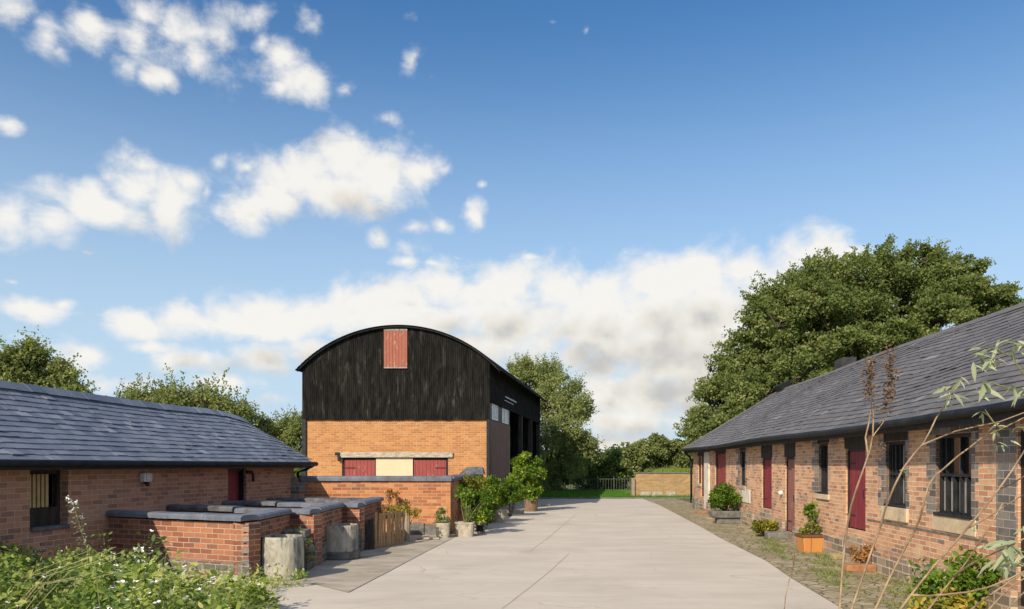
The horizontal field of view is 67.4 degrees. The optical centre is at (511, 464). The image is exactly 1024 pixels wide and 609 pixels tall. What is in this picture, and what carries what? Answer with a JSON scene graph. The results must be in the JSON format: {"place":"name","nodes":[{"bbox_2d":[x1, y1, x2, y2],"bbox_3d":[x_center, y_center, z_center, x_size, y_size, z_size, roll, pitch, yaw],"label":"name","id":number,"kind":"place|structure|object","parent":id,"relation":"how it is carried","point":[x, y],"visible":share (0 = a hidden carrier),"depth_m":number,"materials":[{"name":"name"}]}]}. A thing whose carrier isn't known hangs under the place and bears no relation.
{"place":"outdoors","nodes":[
{"label":"outdoors","id":0,"kind":"place"},
{"bbox_2d":[0,0,1023,457],"label":"sky","id":1,"kind":"structure","parent":0,"point":[201,188],"materials":[{"name":"blue"}]},
{"bbox_2d":[538,489,692,496],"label":"lawn ground","id":2,"kind":"structure","parent":0,"point":[597,492],"depth_m":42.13,"materials":[{"name":"green plant"}]},
{"bbox_2d":[505,352,604,490],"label":"birch tree","id":3,"kind":"object","parent":2,"relation":"on","point":[567,443],"visible":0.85,"depth_m":45.00,"materials":[{"name":"green plant"}]},
{"bbox_2d":[540,456,580,488],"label":"hedge bush","id":4,"kind":"object","parent":2,"relation":"on","point":[559,486],"visible":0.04,"depth_m":48.84,"materials":[{"name":"green plant"}]},
{"bbox_2d":[549,477,630,491],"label":"railing fence","id":5,"kind":"object","parent":2,"relation":"on","point":[581,489],"visible":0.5,"depth_m":45.49,"materials":[{"name":"wood"}]},
{"bbox_2d":[631,472,692,496],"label":"brick wall","id":6,"kind":"structure","parent":2,"relation":"on","point":[663,483],"depth_m":38.70,"materials":[{"name":"brick"}]},
{"bbox_2d":[664,400,716,457],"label":"hedge tree","id":7,"kind":"object","parent":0,"point":[680,436],"visible":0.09,"depth_m":45.89,"materials":[{"name":"green plant"}]},
{"bbox_2d":[563,477,842,608],"bbox_3d":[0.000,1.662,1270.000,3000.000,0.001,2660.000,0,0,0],"label":"ground","id":8,"kind":"structure","parent":0,"point":[571,487],"depth_m":36.85,"materials":[{"name":"green plant"}]},
{"bbox_2d":[0,324,106,395],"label":"ash tree","id":9,"kind":"object","parent":8,"relation":"on","point":[28,362],"visible":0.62,"depth_m":35.60,"materials":[{"name":"green plant"}]},
{"bbox_2d":[113,363,267,430],"bbox_3d":[-16.514,-1.658,38.640,8.368,6.816,5.073,0,0,0],"label":"willow tree","id":10,"kind":"object","parent":8,"relation":"on","point":[170,394],"visible":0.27,"depth_m":38.47,"materials":[{"name":"green plant"}]},
{"bbox_2d":[254,404,301,452],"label":"hawthorn tree","id":11,"kind":"object","parent":8,"relation":"on","point":[286,430],"visible":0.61,"depth_m":40.45,"materials":[{"name":"green plant"}]},
{"bbox_2d":[259,533,454,591],"bbox_3d":[-2.482,1.646,14.855,2.836,0.001,10.210,0,0,0],"label":"old concrete strip","id":12,"kind":"object","parent":8,"relation":"on","point":[349,575],"visible":0.64,"depth_m":12.56,"materials":[{"name":"grey concrete"}]},
{"bbox_2d":[261,534,303,580],"bbox_3d":[-3.331,1.340,11.150,0.582,0.625,0.586,0,0,0],"label":"concrete trough","id":13,"kind":"object","parent":12,"relation":"on","point":[285,551],"visible":0.87,"depth_m":10.89,"materials":[{"name":"concrete"}]},
{"bbox_2d":[283,526,316,569],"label":"rubble pillar","id":14,"kind":"structure","parent":12,"relation":"on","point":[309,561],"depth_m":12.05,"materials":[{"name":"stone"}]},
{"bbox_2d":[326,523,359,559],"bbox_3d":[-3.002,1.349,13.550,0.633,0.603,0.630,0,0,0],"label":"concrete trough","id":15,"kind":"object","parent":12,"relation":"on","point":[342,539],"visible":0.88,"depth_m":13.27,"materials":[{"name":"concrete"}]},
{"bbox_2d":[365,518,373,549],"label":"leaning boards","id":16,"kind":"object","parent":12,"relation":"on","point":[369,543],"visible":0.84,"depth_m":14.93,"materials":[{"name":"black wood"}]},
{"bbox_2d":[375,510,404,548],"bbox_3d":[-2.464,1.283,15.620,0.047,0.714,1.254,0,0,21],"label":"slatted pallet","id":17,"kind":"object","parent":12,"relation":"on","point":[398,535],"visible":1,"depth_m":15.55,"materials":[{"name":"brown wood"}]},
{"bbox_2d":[385,488,399,533],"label":"shrub","id":18,"kind":"object","parent":12,"relation":"on","point":[389,500],"visible":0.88,"depth_m":17.87,"materials":[{"name":"orange plant"}]},
{"bbox_2d":[378,500,420,540],"bbox_3d":[-2.451,1.200,16.600,0.976,0.926,0.570,0,0,0],"label":"climbing weed","id":19,"kind":"object","parent":12,"relation":"on","point":[396,508],"visible":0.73,"depth_m":16.52,"materials":[{"name":"green plant"}]},
{"bbox_2d":[404,509,409,541],"bbox_3d":[-2.264,1.305,16.547,0.152,0.698,0.153,0,0,0],"label":"timber post","id":20,"kind":"object","parent":12,"relation":"on","point":[407,529],"visible":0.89,"depth_m":16.48,"materials":[{"name":"grey wood"}]},
{"bbox_2d":[417,537,439,539],"bbox_3d":[-1.849,1.627,16.968,0.503,0.051,0.136,0,0,0],"label":"stone block","id":21,"kind":"object","parent":12,"relation":"on","point":[433,538],"depth_m":16.92,"materials":[{"name":"grey stone"}]},
{"bbox_2d":[434,506,451,537],"bbox_3d":[-1.571,1.295,17.433,0.430,0.715,0.358,0,0,0],"label":"stone planter","id":22,"kind":"object","parent":12,"relation":"on","point":[442,529],"visible":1,"depth_m":17.32,"materials":[{"name":"beige stone"}]},
{"bbox_2d":[294,442,692,478],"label":"distant wood","id":23,"kind":"object","parent":8,"relation":"on","point":[603,455],"visible":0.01,"depth_m":91.71,"materials":[{"name":"green plant"}]},
{"bbox_2d":[157,499,841,608],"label":"concrete yard","id":24,"kind":"structure","parent":8,"relation":"on","point":[633,554],"depth_m":11.77,"materials":[{"name":"beige concrete"}]},
{"bbox_2d":[1,547,137,608],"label":"dry grass clump","id":25,"kind":"object","parent":24,"relation":"on","point":[59,580],"visible":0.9,"depth_m":5.45,"materials":[{"name":"plant"}]},
{"bbox_2d":[64,495,90,563],"bbox_3d":[-3.949,0.962,6.997,0.275,1.376,0.156,0,0,0],"label":"tall weed","id":26,"kind":"object","parent":24,"relation":"on","point":[80,517],"visible":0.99,"depth_m":7.00,"materials":[{"name":"green plant"}]},
{"bbox_2d":[132,547,146,566],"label":"tall weed","id":27,"kind":"object","parent":24,"relation":"on","point":[136,548],"visible":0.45,"depth_m":6.79,"materials":[{"name":"white plant"}]},
{"bbox_2d":[0,529,305,608],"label":"undergrowth","id":28,"kind":"object","parent":24,"relation":"on","point":[127,584],"visible":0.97,"depth_m":6.01,"materials":[{"name":"green plant"}]},
{"bbox_2d":[0,380,317,569],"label":"sty building","id":29,"kind":"structure","parent":24,"relation":"on","point":[98,456],"depth_m":12.37,"materials":[{"name":"brick"}]},
{"bbox_2d":[30,470,59,526],"bbox_3d":[-6.564,0.460,10.659,0.070,0.780,0.708,0,0,9],"label":"window","id":30,"kind":"structure","parent":29,"relation":"in","point":[40,515],"depth_m":10.69,"materials":[{"name":"black glass"}]},
{"bbox_2d":[228,468,243,499],"bbox_3d":[-5.736,0.850,15.707,0.140,1.600,0.738,0,0,9],"label":"door","id":31,"kind":"structure","parent":29,"relation":"in","point":[235,475],"depth_m":15.92,"materials":[{"name":"red paint"}]},
{"bbox_2d":[213,577,236,608],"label":"tall weed","id":32,"kind":"object","parent":24,"relation":"on","point":[234,602],"visible":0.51,"depth_m":6.50,"materials":[{"name":"green plant"}]},
{"bbox_2d":[105,497,383,581],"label":"pig pens","id":33,"kind":"object","parent":24,"relation":"on","point":[228,533],"visible":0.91,"depth_m":11.49,"materials":[{"name":"brick"}]},
{"bbox_2d":[246,567,279,604],"bbox_3d":[-2.843,1.399,8.581,0.399,0.502,0.312,0,0,36],"label":"tall weed","id":34,"kind":"object","parent":24,"relation":"on","point":[265,580],"visible":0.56,"depth_m":8.58,"materials":[{"name":"green plant"}]},
{"bbox_2d":[241,597,285,608],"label":"tall weed","id":35,"kind":"object","parent":24,"relation":"on","point":[274,607],"visible":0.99,"depth_m":6.19,"materials":[{"name":"green plant"}]},
{"bbox_2d":[288,570,308,586],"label":"tall weed","id":36,"kind":"object","parent":24,"relation":"on","point":[298,573],"visible":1,"depth_m":10.40,"materials":[{"name":"green plant"}]},
{"bbox_2d":[291,467,484,534],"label":"yard wall","id":37,"kind":"structure","parent":24,"relation":"on","point":[428,496],"depth_m":18.20,"materials":[{"name":"brick"}]},
{"bbox_2d":[349,538,451,591],"bbox_3d":[-1.590,1.641,14.938,0.030,0.001,10.099,0,0,6],"label":"yard joint","id":38,"kind":"object","parent":24,"relation":"on","point":[397,566],"visible":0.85,"depth_m":12.34,"materials":[{"name":"grey concrete"}]},
{"bbox_2d":[295,325,548,507],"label":"dutch barn","id":39,"kind":"structure","parent":24,"relation":"on","point":[397,400],"depth_m":27.00,"materials":[{"name":"wood"}]},
{"bbox_2d":[345,459,375,475],"bbox_3d":[-5.362,0.720,27.138,1.096,1.820,0.065,0,0,0],"label":"door","id":40,"kind":"structure","parent":39,"relation":"in","point":[353,467],"depth_m":27.12,"materials":[{"name":"red paint"}]},
{"bbox_2d":[376,458,412,475],"bbox_3d":[-4.143,0.700,27.105,1.307,1.860,0.050,0,0,0],"label":"door panel","id":41,"kind":"structure","parent":39,"relation":"in","point":[384,466],"depth_m":27.08,"materials":[{"name":"beige wood"}]},
{"bbox_2d":[414,459,446,475],"bbox_3d":[-2.887,0.720,27.138,1.146,1.820,0.065,0,0,0],"label":"door","id":42,"kind":"structure","parent":39,"relation":"in","point":[422,467],"depth_m":27.12,"materials":[{"name":"red paint"}]},
{"bbox_2d":[492,403,497,420],"bbox_3d":[-0.666,-1.940,28.400,0.079,0.580,1.329,0,0,9],"label":"window","id":43,"kind":"structure","parent":39,"relation":"in","point":[494,407],"depth_m":28.37,"materials":[{"name":"white glass"}]},
{"bbox_2d":[502,408,508,424],"bbox_3d":[-0.302,-1.940,30.675,0.079,0.580,1.582,0,0,9],"label":"window","id":44,"kind":"structure","parent":39,"relation":"in","point":[505,413],"depth_m":30.69,"materials":[{"name":"white glass"}]},
{"bbox_2d":[454,484,494,536],"bbox_3d":[-0.895,1.056,18.121,0.971,1.193,1.045,0,0,0],"label":"stone planter","id":45,"kind":"object","parent":24,"relation":"on","point":[477,504],"visible":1,"depth_m":17.98,"materials":[{"name":"green plant"}]},
{"bbox_2d":[459,473,491,515],"bbox_3d":[-1.078,0.921,19.974,0.895,1.483,0.901,0,0,-40],"label":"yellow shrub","id":46,"kind":"object","parent":24,"relation":"on","point":[469,481],"visible":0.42,"depth_m":19.87,"materials":[{"name":"green plant"}]},
{"bbox_2d":[474,523,484,532],"bbox_3d":[-0.779,1.530,18.610,0.256,0.240,0.220,0,0,0],"label":"hollow block","id":47,"kind":"object","parent":24,"relation":"on","point":[478,528],"depth_m":18.50,"materials":[{"name":"concrete"}]},
{"bbox_2d":[475,491,495,528],"bbox_3d":[-0.739,1.168,19.722,0.665,0.993,0.709,0,0,0],"label":"leafy shrub","id":48,"kind":"object","parent":24,"relation":"on","point":[490,511],"visible":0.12,"depth_m":19.73,"materials":[{"name":"green plant"}]},
{"bbox_2d":[479,474,501,522],"bbox_3d":[-0.660,0.964,21.857,0.781,1.402,1.140,0,0,0],"label":"leafy shrub","id":49,"kind":"object","parent":24,"relation":"on","point":[493,486],"visible":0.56,"depth_m":21.61,"materials":[{"name":"green plant"}]},
{"bbox_2d":[493,504,507,522],"bbox_3d":[-0.422,1.336,22.221,0.473,0.631,0.720,0,0,-26],"label":"rough stone pot","id":50,"kind":"object","parent":24,"relation":"on","point":[501,516],"visible":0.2,"depth_m":21.93,"materials":[{"name":"grey stone"}]},
{"bbox_2d":[498,475,527,515],"bbox_3d":[-0.094,0.983,24.721,1.254,1.361,0.956,0,0,0],"label":"leafy shrub","id":51,"kind":"object","parent":24,"relation":"on","point":[512,492],"visible":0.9,"depth_m":24.51,"materials":[{"name":"green plant"}]},
{"bbox_2d":[509,509,524,513],"bbox_3d":[0.165,1.580,25.900,0.523,0.144,0.324,0,0,0],"label":"trough","id":52,"kind":"object","parent":24,"relation":"on","point":[518,511],"visible":0.8,"depth_m":25.75,"materials":[{"name":"stone"}]},
{"bbox_2d":[504,451,547,511],"bbox_3d":[0.450,0.565,27.364,1.413,2.175,1.461,0,0,37],"label":"tub planter","id":53,"kind":"object","parent":24,"relation":"on","point":[526,473],"visible":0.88,"depth_m":27.10,"materials":[{"name":"green wood"}]},
{"bbox_2d":[502,554,567,607],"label":"yard joint","id":54,"kind":"object","parent":24,"relation":"on","point":[536,581],"visible":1,"depth_m":10.67,"materials":[{"name":"grey concrete"}]},
{"bbox_2d":[784,339,1023,608],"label":"buddleia shrub","id":55,"kind":"object","parent":24,"relation":"on","point":[1009,554],"visible":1,"depth_m":3.42,"materials":[{"name":"beige plant"}]},
{"bbox_2d":[568,447,610,488],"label":"hedge bush","id":56,"kind":"object","parent":8,"relation":"on","point":[593,472],"visible":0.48,"depth_m":49.52,"materials":[{"name":"green plant"}]},
{"bbox_2d":[523,497,689,498],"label":"kerb","id":57,"kind":"structure","parent":8,"relation":"on","point":[613,498],"depth_m":37.30,"materials":[{"name":"concrete"}]},
{"bbox_2d":[598,444,634,488],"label":"hedge bush","id":58,"kind":"object","parent":8,"relation":"on","point":[617,471],"visible":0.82,"depth_m":49.48,"materials":[{"name":"green plant"}]},
{"bbox_2d":[681,302,1023,608],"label":"stable block","id":59,"kind":"structure","parent":8,"relation":"on","point":[784,453],"depth_m":12.10,"materials":[{"name":"brick"}]},
{"bbox_2d":[699,456,700,483],"bbox_3d":[7.063,0.185,28.652,0.057,1.030,0.646,0,0,4],"label":"window","id":60,"kind":"structure","parent":59,"relation":"in","point":[699,456],"depth_m":28.92,"materials":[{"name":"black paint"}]},
{"bbox_2d":[702,456,703,495],"bbox_3d":[7.050,0.415,27.928,0.170,1.470,0.614,0,0,4],"label":"door","id":61,"kind":"structure","parent":59,"relation":"in","point":[702,456],"depth_m":28.11,"materials":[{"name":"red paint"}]},
{"bbox_2d":[716,452,725,486],"bbox_3d":[6.780,0.260,24.601,0.188,1.340,1.771,0,0,4],"label":"door","id":62,"kind":"structure","parent":59,"relation":"in","point":[720,456],"depth_m":24.94,"materials":[{"name":"red paint"}]},
{"bbox_2d":[742,450,744,485],"bbox_3d":[6.493,0.090,21.386,0.057,0.980,0.617,0,0,4],"label":"window","id":63,"kind":"structure","parent":59,"relation":"in","point":[743,452],"depth_m":21.65,"materials":[{"name":"black glass"}]},
{"bbox_2d":[763,458,771,507],"bbox_3d":[6.318,0.450,18.734,0.193,1.240,0.948,0,0,4],"label":"door","id":64,"kind":"structure","parent":59,"relation":"in","point":[767,462],"depth_m":18.86,"materials":[{"name":"red paint"}]},
{"bbox_2d":[787,457,794,530],"bbox_3d":[6.161,0.650,16.739,0.193,1.640,0.725,0,0,4],"label":"door","id":65,"kind":"structure","parent":59,"relation":"in","point":[790,460],"depth_m":16.87,"materials":[{"name":"red paint"}]},
{"bbox_2d":[817,443,827,494],"bbox_3d":[5.923,0.070,14.515,0.140,0.960,0.563,0,0,4],"label":"window","id":66,"kind":"structure","parent":59,"relation":"in","point":[824,446],"depth_m":14.59,"materials":[{"name":"black glass"}]},
{"bbox_2d":[848,448,864,529],"bbox_3d":[5.858,0.405,12.864,0.193,1.370,0.894,0,0,4],"label":"door","id":67,"kind":"structure","parent":59,"relation":"in","point":[856,456],"depth_m":12.96,"materials":[{"name":"red paint"}]},
{"bbox_2d":[883,441,905,507],"bbox_3d":[5.669,0.135,11.269,0.140,0.970,0.727,0,0,4],"label":"window","id":68,"kind":"structure","parent":59,"relation":"in","point":[896,448],"depth_m":11.34,"materials":[{"name":"black glass"}]},
{"bbox_2d":[933,432,971,519],"bbox_3d":[5.535,0.130,9.569,0.140,1.040,0.937,0,0,4],"label":"window","id":69,"kind":"structure","parent":59,"relation":"in","point":[955,480],"depth_m":9.63,"materials":[{"name":"black paint"}]},
{"bbox_2d":[1021,430,1023,606],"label":"door","id":70,"kind":"structure","parent":59,"relation":"in","point":[1022,432],"depth_m":8.14,"materials":[{"name":"red paint"}]},
{"bbox_2d":[681,233,1023,442],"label":"oak tree","id":71,"kind":"object","parent":8,"relation":"on","point":[815,316],"visible":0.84,"depth_m":41.75,"materials":[{"name":"green plant"}]},
{"bbox_2d":[645,499,976,608],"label":"cobbled path","id":72,"kind":"structure","parent":0,"point":[738,535],"depth_m":12.44,"materials":[{"name":"grey stone"}]},
{"bbox_2d":[692,498,697,508],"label":"stone block","id":73,"kind":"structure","parent":72,"relation":"on","point":[695,503],"depth_m":28.65,"materials":[{"name":"grey stone"}]},
{"bbox_2d":[707,482,742,523],"bbox_3d":[5.992,1.054,21.621,0.939,1.192,0.917,0,0,0],"label":"long planter","id":74,"kind":"object","parent":72,"relation":"on","point":[723,497],"visible":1,"depth_m":21.46,"materials":[{"name":"stone"}]},
{"bbox_2d":[750,518,778,535],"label":"plant","id":75,"kind":"object","parent":72,"relation":"on","point":[763,526],"visible":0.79,"depth_m":17.44,"materials":[{"name":"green plant"}]},
{"bbox_2d":[765,531,787,539],"bbox_3d":[5.901,1.563,17.058,0.511,0.170,0.302,0,0,0],"label":"stone block","id":76,"kind":"object","parent":72,"relation":"on","point":[783,535],"depth_m":16.91,"materials":[{"name":"grey stone"}]},
{"bbox_2d":[794,500,823,552],"bbox_3d":[5.653,1.153,14.563,0.453,0.995,0.456,0,0,0],"label":"orange planter","id":77,"kind":"object","parent":72,"relation":"on","point":[807,540],"visible":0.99,"depth_m":14.50,"materials":[{"name":"wood"}]},
{"bbox_2d":[829,553,842,559],"bbox_3d":[5.844,1.599,13.403,0.548,0.104,0.263,0,0,0],"label":"stone block","id":78,"kind":"object","parent":72,"relation":"on","point":[834,556],"depth_m":13.30,"materials":[{"name":"beige stone"}]},
{"bbox_2d":[745,536,929,608],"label":"path grass","id":79,"kind":"structure","parent":72,"relation":"on","point":[821,571],"depth_m":11.42,"materials":[{"name":"green plant"}]},
{"bbox_2d":[907,586,987,608],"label":"geranium plant","id":80,"kind":"object","parent":72,"relation":"on","point":[961,602],"visible":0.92,"depth_m":8.04,"materials":[{"name":"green plant"}]},
{"bbox_2d":[902,545,1003,604],"bbox_3d":[5.051,1.304,8.666,1.158,0.802,0.657,0,0,0],"label":"shrub","id":81,"kind":"object","parent":72,"relation":"on","point":[962,581],"visible":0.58,"depth_m":8.57,"materials":[{"name":"green plant"}]},
{"bbox_2d":[844,563,876,571],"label":"planter","id":82,"kind":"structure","parent":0,"point":[854,567],"depth_m":11.77,"materials":[{"name":"orange ceramic"}]},
{"bbox_2d":[848,543,875,563],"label":"plant","id":83,"kind":"object","parent":82,"relation":"in","point":[863,555],"visible":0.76,"depth_m":12.12,"materials":[{"name":"orange plant"}]},
{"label":"grass bank","id":84,"kind":"structure","parent":0,"visible":0},
{"bbox_2d":[620,438,656,471],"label":"hedge bush","id":85,"kind":"object","parent":84,"relation":"on","point":[638,455],"visible":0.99,"depth_m":44.50,"materials":[{"name":"green plant"}]},
{"bbox_2d":[620,467,692,492],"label":"bank grass","id":86,"kind":"structure","parent":84,"relation":"on","point":[669,469],"depth_m":41.91,"materials":[{"name":"green plant"}]},
{"bbox_2d":[645,432,678,467],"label":"hedge bush","id":87,"kind":"object","parent":84,"relation":"on","point":[661,454],"visible":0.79,"depth_m":45.52,"materials":[{"name":"green plant"}]},
{"bbox_2d":[667,440,692,468],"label":"hedge bush","id":88,"kind":"object","parent":84,"relation":"on","point":[681,459],"visible":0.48,"depth_m":45.50,"materials":[{"name":"green plant"}]}
]}

